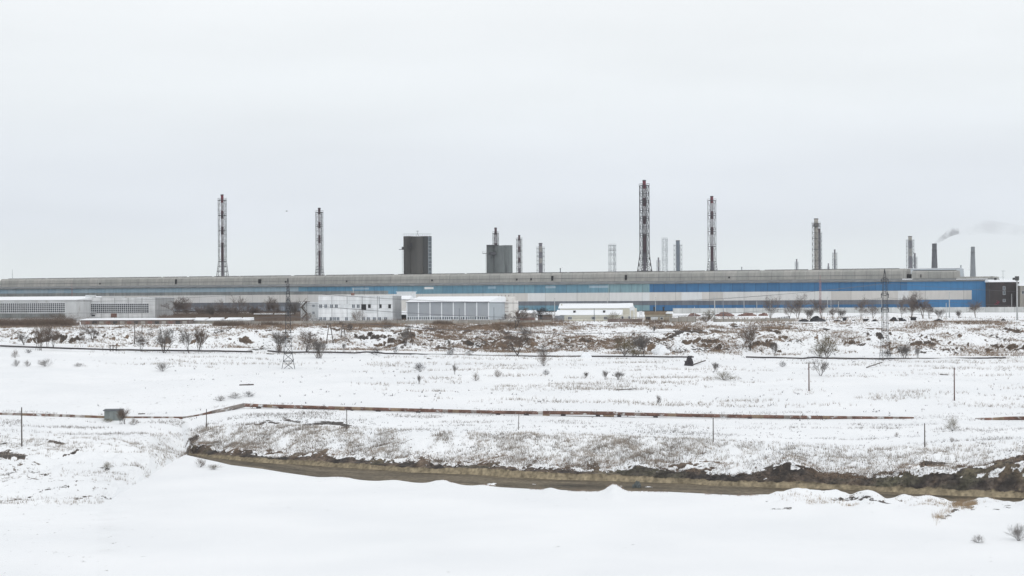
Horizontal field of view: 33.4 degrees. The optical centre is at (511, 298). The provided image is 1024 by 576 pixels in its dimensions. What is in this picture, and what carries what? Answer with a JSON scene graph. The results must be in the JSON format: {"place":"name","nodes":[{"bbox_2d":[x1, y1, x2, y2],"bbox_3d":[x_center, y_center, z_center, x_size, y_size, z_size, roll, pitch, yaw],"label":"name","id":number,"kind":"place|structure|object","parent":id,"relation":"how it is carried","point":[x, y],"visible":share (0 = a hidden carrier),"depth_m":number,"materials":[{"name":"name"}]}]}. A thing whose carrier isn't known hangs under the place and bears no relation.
{"place":"outdoors","nodes":[
{"label":"outdoors","id":0,"kind":"place"},
{"bbox_2d":[0,311,1023,575],"bbox_3d":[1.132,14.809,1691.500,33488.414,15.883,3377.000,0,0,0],"label":"snow ground","id":1,"kind":"structure","parent":0,"point":[248,515],"depth_m":216.14,"materials":[{"name":"snow"}]},
{"bbox_2d":[0,317,76,326],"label":"brush","id":2,"kind":"object","parent":1,"relation":"on","point":[53,322],"visible":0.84,"depth_m":480.47,"materials":[{"name":"plant"}]},
{"bbox_2d":[33,323,50,350],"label":"bare tree","id":3,"kind":"object","parent":1,"relation":"on","point":[39,335],"visible":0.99,"depth_m":424.69,"materials":[{"name":"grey plant"}]},
{"bbox_2d":[0,296,100,320],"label":"workshop","id":4,"kind":"structure","parent":1,"relation":"on","point":[66,305],"depth_m":592.54,"materials":[{"name":"white concrete"}]},
{"bbox_2d":[0,303,64,312],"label":"window","id":5,"kind":"structure","parent":4,"relation":"in","point":[4,307],"depth_m":592.14,"materials":[{"name":"grey glass"}]},
{"bbox_2d":[48,326,60,346],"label":"bare tree","id":6,"kind":"object","parent":1,"relation":"on","point":[56,334],"visible":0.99,"depth_m":435.39,"materials":[{"name":"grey plant"}]},
{"bbox_2d":[39,312,81,319],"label":"bare shrub","id":7,"kind":"object","parent":1,"relation":"on","point":[64,316],"visible":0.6,"depth_m":544.34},
{"bbox_2d":[79,323,99,339],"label":"bare tree","id":8,"kind":"object","parent":1,"relation":"on","point":[93,331],"visible":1,"depth_m":449.15,"materials":[{"name":"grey plant"}]},
{"bbox_2d":[0,428,201,504],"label":"dry grass","id":9,"kind":"structure","parent":1,"relation":"on","point":[134,443],"depth_m":227.08,"materials":[{"name":"plant"}]},
{"bbox_2d":[103,409,123,420],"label":"steel shed","id":10,"kind":"structure","parent":1,"relation":"on","point":[109,413],"depth_m":277.42,"materials":[{"name":"metal"}]},
{"bbox_2d":[0,403,243,418],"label":"pipeline","id":11,"kind":"object","parent":1,"relation":"on","point":[233,407],"visible":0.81,"depth_m":280.71,"materials":[{"name":"metal"}]},
{"bbox_2d":[115,409,129,423],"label":"bare tree","id":12,"kind":"object","parent":1,"relation":"on","point":[121,413],"visible":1,"depth_m":270.93,"materials":[{"name":"grey plant"}]},
{"bbox_2d":[0,345,252,352],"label":"ground pipe","id":13,"kind":"object","parent":1,"relation":"on","point":[125,349],"visible":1,"depth_m":427.82,"materials":[{"name":"metal"}]},
{"bbox_2d":[85,295,173,317],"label":"workshop","id":14,"kind":"structure","parent":1,"relation":"on","point":[128,307],"depth_m":601.93,"materials":[{"name":"white concrete"}]},
{"bbox_2d":[91,303,148,312],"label":"window","id":15,"kind":"structure","parent":14,"relation":"in","point":[131,307],"depth_m":601.62,"materials":[{"name":"grey glass"}]},
{"bbox_2d":[81,318,195,324],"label":"garage row","id":16,"kind":"object","parent":1,"relation":"on","point":[105,321],"visible":0.8,"depth_m":501.09,"materials":[{"name":"red brick"}]},
{"bbox_2d":[133,332,153,350],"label":"bare tree","id":17,"kind":"object","parent":1,"relation":"on","point":[141,338],"visible":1,"depth_m":426.75,"materials":[{"name":"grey plant"}]},
{"bbox_2d":[145,327,176,352],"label":"bare tree","id":18,"kind":"object","parent":1,"relation":"on","point":[166,334],"visible":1,"depth_m":423.94,"materials":[{"name":"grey plant"}]},
{"bbox_2d":[160,296,191,314],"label":"bare tree","id":19,"kind":"object","parent":1,"relation":"on","point":[179,306],"visible":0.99,"depth_m":599.33,"materials":[{"name":"plant"}]},
{"bbox_2d":[176,328,193,352],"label":"bare tree","id":20,"kind":"object","parent":1,"relation":"on","point":[182,339],"visible":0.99,"depth_m":426.75,"materials":[{"name":"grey plant"}]},
{"bbox_2d":[191,326,210,349],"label":"bare tree","id":21,"kind":"object","parent":1,"relation":"on","point":[201,337],"visible":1,"depth_m":432.36,"materials":[{"name":"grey plant"}]},
{"bbox_2d":[198,303,223,315],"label":"bare tree","id":22,"kind":"object","parent":1,"relation":"on","point":[211,309],"visible":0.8,"depth_m":599.35,"materials":[{"name":"plant"}]},
{"bbox_2d":[216,194,228,276],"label":"lattice chimney","id":23,"kind":"object","parent":1,"relation":"on","point":[223,259],"visible":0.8,"depth_m":1129.14,"materials":[{"name":"red paint"}]},
{"bbox_2d":[193,317,254,323],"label":"garage row","id":24,"kind":"object","parent":1,"relation":"on","point":[210,320],"visible":0.79,"depth_m":505.96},
{"bbox_2d":[213,299,234,316],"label":"bare tree","id":25,"kind":"object","parent":1,"relation":"on","point":[224,309],"visible":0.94,"depth_m":589.45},
{"bbox_2d":[158,310,306,320],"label":"brush","id":26,"kind":"object","parent":1,"relation":"on","point":[259,317],"visible":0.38,"depth_m":571.56,"materials":[{"name":"plant"}]},
{"bbox_2d":[231,294,252,315],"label":"bare tree","id":27,"kind":"object","parent":1,"relation":"on","point":[247,308],"visible":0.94,"depth_m":590.28,"materials":[{"name":"plant"}]},
{"bbox_2d":[258,297,279,312],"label":"bare tree","id":28,"kind":"object","parent":1,"relation":"on","point":[269,306],"visible":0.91,"depth_m":619.85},
{"bbox_2d":[267,330,294,350],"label":"bare tree","id":29,"kind":"object","parent":1,"relation":"on","point":[280,341],"visible":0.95,"depth_m":436.24,"materials":[{"name":"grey plant"}]},
{"bbox_2d":[282,278,294,368],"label":"lattice pylon","id":30,"kind":"object","parent":1,"relation":"on","point":[288,300],"visible":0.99,"depth_m":370.36,"materials":[{"name":"metal"}]},
{"bbox_2d":[0,303,286,313],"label":"power line","id":31,"kind":"object","parent":30,"relation":"attached to","point":[104,312],"visible":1,"depth_m":378.66,"materials":[{"name":"metal"}]},
{"bbox_2d":[290,312,887,332],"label":"power line","id":32,"kind":"object","parent":30,"relation":"hanging from","point":[529,332],"visible":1,"depth_m":388.26,"materials":[{"name":"metal"}]},
{"bbox_2d":[284,298,301,315],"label":"bare tree","id":33,"kind":"object","parent":1,"relation":"on","point":[293,306],"visible":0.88,"depth_m":599.57,"materials":[{"name":"plant"}]},
{"bbox_2d":[298,300,318,320],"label":"office building","id":34,"kind":"structure","parent":1,"relation":"on","point":[305,307],"depth_m":552.18,"materials":[{"name":"white concrete"}]},
{"bbox_2d":[298,329,318,350],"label":"bare tree","id":35,"kind":"object","parent":1,"relation":"on","point":[310,334],"visible":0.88,"depth_m":432.96,"materials":[{"name":"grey plant"}]},
{"bbox_2d":[307,339,329,356],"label":"bare tree","id":36,"kind":"object","parent":1,"relation":"on","point":[322,346],"visible":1,"depth_m":412.25,"materials":[{"name":"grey plant"}]},
{"bbox_2d":[315,208,323,274],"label":"lattice chimney","id":37,"kind":"object","parent":1,"relation":"on","point":[320,269],"visible":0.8,"depth_m":1179.34,"materials":[{"name":"red paint"}]},
{"bbox_2d":[250,320,404,324],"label":"concrete fence","id":38,"kind":"object","parent":1,"relation":"on","point":[325,322],"visible":0.46,"depth_m":488.47,"materials":[{"name":"concrete"}]},
{"bbox_2d":[318,288,401,320],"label":"office building","id":39,"kind":"structure","parent":1,"relation":"on","point":[327,312],"depth_m":546.91,"materials":[{"name":"white concrete"}]},
{"bbox_2d":[398,325,411,344],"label":"bare tree","id":40,"kind":"object","parent":1,"relation":"on","point":[405,335],"visible":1,"depth_m":446.40,"materials":[{"name":"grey plant"}]},
{"bbox_2d":[397,292,415,297],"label":"shed building","id":41,"kind":"structure","parent":1,"relation":"on","point":[413,294],"depth_m":640.49,"materials":[{"name":"metal"}]},
{"bbox_2d":[401,296,413,319],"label":"shed building","id":42,"kind":"structure","parent":1,"relation":"on","point":[404,299],"depth_m":575.24,"materials":[{"name":"metal"}]},
{"bbox_2d":[399,231,431,273],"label":"concrete silo","id":43,"kind":"object","parent":1,"relation":"on","point":[417,251],"visible":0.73,"depth_m":1196.54,"materials":[{"name":"grey concrete"}]},
{"bbox_2d":[212,317,668,325],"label":"brush","id":44,"kind":"object","parent":1,"relation":"on","point":[234,323],"visible":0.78,"depth_m":481.08,"materials":[{"name":"plant"}]},
{"bbox_2d":[406,296,505,320],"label":"hangar","id":45,"kind":"structure","parent":1,"relation":"on","point":[481,307],"depth_m":544.48,"materials":[{"name":"grey metal"}]},
{"bbox_2d":[405,320,551,323],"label":"concrete fence","id":46,"kind":"object","parent":1,"relation":"on","point":[460,321],"visible":0.48,"depth_m":487.95,"materials":[{"name":"concrete"}]},
{"bbox_2d":[267,350,693,357],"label":"ground pipe","id":47,"kind":"object","parent":1,"relation":"on","point":[467,354],"visible":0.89,"depth_m":427.84,"materials":[{"name":"metal"}]},
{"bbox_2d":[482,245,512,272],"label":"concrete silo","id":48,"kind":"object","parent":1,"relation":"on","point":[499,258],"visible":0.43,"depth_m":1246.58,"materials":[{"name":"concrete"}]},
{"bbox_2d":[0,268,999,311],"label":"factory hall","id":49,"kind":"structure","parent":1,"relation":"on","point":[534,290],"depth_m":895.97,"materials":[{"name":"metal"}]},
{"bbox_2d":[498,295,517,319],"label":"building","id":50,"kind":"structure","parent":1,"relation":"on","point":[509,308],"depth_m":560.44,"materials":[{"name":"concrete"}]},
{"bbox_2d":[0,316,1018,328],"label":"dry grass","id":51,"kind":"structure","parent":1,"relation":"on","point":[370,326],"depth_m":479.60,"materials":[{"name":"plant"}]},
{"bbox_2d":[0,319,1023,355],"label":"dry grass","id":52,"kind":"structure","parent":1,"relation":"on","point":[455,334],"depth_m":460.60,"materials":[{"name":"plant"}]},
{"bbox_2d":[0,402,1023,445],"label":"dry grass","id":53,"kind":"structure","parent":1,"relation":"on","point":[407,416],"depth_m":261.38,"materials":[{"name":"plant"}]},
{"bbox_2d":[501,326,530,354],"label":"bare tree","id":54,"kind":"object","parent":1,"relation":"on","point":[518,340],"visible":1,"depth_m":433.10,"materials":[{"name":"brown plant"}]},
{"bbox_2d":[504,306,532,328],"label":"bare tree","id":55,"kind":"object","parent":1,"relation":"on","point":[518,314],"visible":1,"depth_m":473.80,"materials":[{"name":"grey plant"}]},
{"bbox_2d":[516,235,521,272],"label":"lattice chimney","id":56,"kind":"object","parent":1,"relation":"on","point":[519,260],"visible":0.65,"depth_m":1499.38,"materials":[{"name":"red paint"}]},
{"bbox_2d":[537,243,544,271],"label":"lattice chimney","id":57,"kind":"object","parent":1,"relation":"on","point":[540,255],"visible":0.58,"depth_m":1498.54,"materials":[{"name":"grey metal"}]},
{"bbox_2d":[531,307,552,319],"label":"bare tree","id":58,"kind":"object","parent":1,"relation":"on","point":[540,312],"visible":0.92,"depth_m":519.56,"materials":[{"name":"plant"}]},
{"bbox_2d":[89,349,1023,407],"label":"dry grass","id":59,"kind":"structure","parent":1,"relation":"on","point":[670,404],"depth_m":347.73,"materials":[{"name":"plant"}]},
{"bbox_2d":[244,403,913,418],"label":"pipeline","id":60,"kind":"object","parent":1,"relation":"on","point":[549,413],"visible":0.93,"depth_m":280.75,"materials":[{"name":"metal"}]},
{"bbox_2d":[555,303,636,320],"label":"house","id":61,"kind":"structure","parent":1,"relation":"on","point":[587,310],"depth_m":527.17,"materials":[{"name":"white paint"}]},
{"bbox_2d":[186,418,1023,479],"bbox_3d":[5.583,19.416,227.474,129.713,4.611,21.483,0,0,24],"label":"dry grass","id":62,"kind":"structure","parent":1,"relation":"on","point":[619,442],"depth_m":221.86,"materials":[{"name":"plant"}]},
{"bbox_2d":[188,447,1023,491],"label":"root fringe","id":63,"kind":"object","parent":1,"relation":"on","point":[733,476],"visible":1,"depth_m":203.71,"materials":[{"name":"plant"}]},
{"bbox_2d":[608,318,641,321],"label":"concrete fence","id":64,"kind":"object","parent":1,"relation":"on","point":[620,320],"visible":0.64,"depth_m":497.95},
{"bbox_2d":[613,333,638,355],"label":"bare tree","id":65,"kind":"object","parent":1,"relation":"on","point":[625,345],"visible":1,"depth_m":428.97,"materials":[{"name":"brown plant"}]},
{"bbox_2d":[264,469,991,498],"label":"dry grass","id":66,"kind":"structure","parent":1,"relation":"on","point":[592,490],"depth_m":194.46,"materials":[{"name":"plant"}]},
{"bbox_2d":[624,333,651,355],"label":"bare tree","id":67,"kind":"object","parent":1,"relation":"on","point":[643,343],"visible":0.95,"depth_m":434.93,"materials":[{"name":"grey plant"}]},
{"bbox_2d":[637,180,651,270],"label":"lattice chimney","id":68,"kind":"object","parent":1,"relation":"on","point":[644,238],"visible":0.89,"depth_m":1079.00,"materials":[{"name":"red paint"}]},
{"bbox_2d":[644,307,672,320],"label":"guard house","id":69,"kind":"structure","parent":1,"relation":"on","point":[663,314],"depth_m":505.50,"materials":[{"name":"beige brick"}]},
{"bbox_2d":[651,344,669,354],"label":"snow heap","id":70,"kind":"object","parent":1,"relation":"on","point":[659,349],"visible":1,"depth_m":441.15,"materials":[{"name":"snow"}]},
{"bbox_2d":[662,239,667,270],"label":"lattice tower","id":71,"kind":"structure","parent":1,"relation":"on","point":[666,254],"depth_m":1698.59,"materials":[{"name":"metal"}]},
{"bbox_2d":[673,240,681,270],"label":"lattice chimney","id":72,"kind":"object","parent":1,"relation":"on","point":[677,256],"visible":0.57,"depth_m":1598.24,"materials":[{"name":"metal"}]},
{"bbox_2d":[669,316,695,322],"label":"concrete fence","id":73,"kind":"object","parent":1,"relation":"on","point":[686,319],"visible":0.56,"depth_m":489.46,"materials":[{"name":"concrete"}]},
{"bbox_2d":[707,196,716,269],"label":"lattice chimney","id":74,"kind":"object","parent":1,"relation":"on","point":[712,246],"visible":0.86,"depth_m":1179.02,"materials":[{"name":"red paint"}]},
{"bbox_2d":[733,325,759,350],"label":"bare tree","id":75,"kind":"object","parent":1,"relation":"on","point":[750,336],"visible":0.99,"depth_m":444.94,"materials":[{"name":"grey plant"}]},
{"bbox_2d":[713,318,795,321],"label":"concrete fence","id":76,"kind":"object","parent":1,"relation":"on","point":[748,320],"visible":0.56,"depth_m":495.55,"materials":[{"name":"concrete"}]},
{"bbox_2d":[762,295,781,317],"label":"bare tree","id":77,"kind":"object","parent":1,"relation":"on","point":[769,303],"visible":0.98,"depth_m":539.41,"materials":[{"name":"plant"}]},
{"bbox_2d":[785,293,810,318],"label":"bare tree","id":78,"kind":"object","parent":1,"relation":"on","point":[797,310],"visible":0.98,"depth_m":539.29,"materials":[{"name":"plant"}]},
{"bbox_2d":[812,218,820,268],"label":"lattice chimney","id":79,"kind":"object","parent":1,"relation":"on","point":[816,232],"visible":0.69,"depth_m":1448.47,"materials":[{"name":"metal"}]},
{"bbox_2d":[809,359,828,375],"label":"bare tree","id":80,"kind":"object","parent":1,"relation":"on","point":[824,366],"visible":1,"depth_m":355.61,"materials":[{"name":"grey plant"}]},
{"bbox_2d":[808,342,829,356],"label":"bare shrub","id":81,"kind":"object","parent":1,"relation":"on","point":[820,351],"visible":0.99,"depth_m":434.73,"materials":[{"name":"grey plant"}]},
{"bbox_2d":[809,299,829,317],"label":"bare tree","id":82,"kind":"object","parent":1,"relation":"on","point":[820,306],"visible":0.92,"depth_m":539.09,"materials":[{"name":"plant"}]},
{"bbox_2d":[813,334,840,357],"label":"bare tree","id":83,"kind":"object","parent":1,"relation":"on","point":[825,343],"visible":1,"depth_m":434.23,"materials":[{"name":"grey plant"}]},
{"bbox_2d":[673,307,1023,312],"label":"concrete fence","id":84,"kind":"object","parent":1,"relation":"on","point":[847,310],"visible":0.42,"depth_m":753.42,"materials":[{"name":"concrete"}]},
{"bbox_2d":[854,297,869,317],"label":"bare tree","id":85,"kind":"object","parent":1,"relation":"on","point":[862,306],"visible":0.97,"depth_m":539.77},
{"bbox_2d":[746,356,1005,358],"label":"ground pipe","id":86,"kind":"object","parent":1,"relation":"on","point":[873,358],"visible":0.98,"depth_m":427.82,"materials":[{"name":"metal"}]},
{"bbox_2d":[879,269,890,359],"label":"lattice pylon","id":87,"kind":"object","parent":1,"relation":"on","point":[883,295],"visible":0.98,"depth_m":425.16,"materials":[{"name":"metal"}]},
{"bbox_2d":[291,298,877,318],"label":"power line","id":88,"kind":"object","parent":87,"relation":"hanging from","point":[578,318],"visible":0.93,"depth_m":397.64,"materials":[{"name":"metal"}]},
{"bbox_2d":[292,312,879,333],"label":"power line","id":89,"kind":"object","parent":87,"relation":"hanging from","point":[589,333],"visible":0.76,"depth_m":399.27,"materials":[{"name":"metal"}]},
{"bbox_2d":[289,298,883,317],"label":"power line","id":90,"kind":"object","parent":87,"relation":"hanging from","point":[538,317],"visible":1,"depth_m":389.24,"materials":[{"name":"metal"}]},
{"bbox_2d":[298,284,874,303],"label":"power line","id":91,"kind":"object","parent":87,"relation":"hanging from","point":[595,303],"visible":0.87,"depth_m":400.06,"materials":[{"name":"metal"}]},
{"bbox_2d":[288,283,887,302],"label":"power line","id":92,"kind":"object","parent":87,"relation":"hanging from","point":[612,302],"visible":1,"depth_m":396.24,"materials":[{"name":"metal"}]},
{"bbox_2d":[774,491,1016,506],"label":"dry grass","id":93,"kind":"structure","parent":1,"relation":"on","point":[927,501],"depth_m":181.53,"materials":[{"name":"plant"}]},
{"bbox_2d":[895,343,911,357],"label":"bare tree","id":94,"kind":"object","parent":1,"relation":"on","point":[904,350],"visible":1,"depth_m":428.80,"materials":[{"name":"grey plant"}]},
{"bbox_2d":[906,236,913,267],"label":"lattice chimney","id":95,"kind":"object","parent":1,"relation":"on","point":[910,243],"visible":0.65,"depth_m":1798.09,"materials":[{"name":"grey metal"}]},
{"bbox_2d":[904,290,922,316],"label":"bare tree","id":96,"kind":"object","parent":1,"relation":"on","point":[910,302],"visible":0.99,"depth_m":540.21,"materials":[{"name":"plant"}]},
{"bbox_2d":[904,296,929,318],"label":"bare tree","id":97,"kind":"object","parent":1,"relation":"on","point":[924,306],"visible":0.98,"depth_m":539.02,"materials":[{"name":"plant"}]},
{"bbox_2d":[931,243,937,267],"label":"brick chimney","id":98,"kind":"object","parent":1,"relation":"on","point":[934,255],"visible":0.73,"depth_m":1897.49,"materials":[{"name":"brick"}]},
{"bbox_2d":[943,415,959,430],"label":"bare shrub","id":99,"kind":"object","parent":1,"relation":"on","point":[951,425],"visible":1,"depth_m":241.47,"materials":[{"name":"grey plant"}]},
{"bbox_2d":[932,497,976,524],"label":"dry grass","id":100,"kind":"structure","parent":1,"relation":"on","point":[961,502],"depth_m":177.74,"materials":[{"name":"plant"}]},
{"bbox_2d":[970,247,975,276],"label":"brick chimney","id":101,"kind":"object","parent":1,"relation":"on","point":[972,268],"visible":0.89,"depth_m":2297.40,"materials":[{"name":"brick"}]},
{"bbox_2d":[967,300,982,317],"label":"bare tree","id":102,"kind":"object","parent":1,"relation":"on","point":[975,307],"visible":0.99,"depth_m":560.78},
{"bbox_2d":[975,416,1023,419],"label":"pipeline","id":103,"kind":"object","parent":1,"relation":"on","point":[1010,418],"visible":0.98,"depth_m":280.75,"materials":[{"name":"metal"}]},
{"bbox_2d":[985,278,1019,306],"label":"brick building","id":104,"kind":"structure","parent":1,"relation":"on","point":[1003,294],"depth_m":799.49,"materials":[{"name":"brown brick"}]},
{"bbox_2d":[1006,523,1023,540],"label":"bare shrub","id":105,"kind":"object","parent":1,"relation":"on","point":[1015,530],"visible":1,"depth_m":153.58,"materials":[{"name":"grey plant"}]},
{"bbox_2d":[1015,276,1018,319],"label":"utility pole","id":106,"kind":"object","parent":1,"relation":"on","point":[1016,278],"visible":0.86,"depth_m":494.82,"materials":[{"name":"concrete"}]},
{"bbox_2d":[0,0,1023,282],"label":"sky","id":107,"kind":"structure","parent":0,"point":[124,124],"materials":[{"name":"white"}]},
{"bbox_2d":[98,321,1019,420],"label":"dry grass","id":108,"kind":"structure","parent":0,"point":[575,361],"depth_m":369.97,"materials":[{"name":"plant"}]},
{"bbox_2d":[901,265,963,276],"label":"factory hall","id":109,"kind":"structure","parent":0,"point":[961,269],"depth_m":1015.68,"materials":[{"name":"grey metal"}]},
{"bbox_2d":[1018,283,1023,306],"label":"office building","id":110,"kind":"structure","parent":0,"point":[1020,294],"depth_m":791.92,"materials":[{"name":"white concrete"}]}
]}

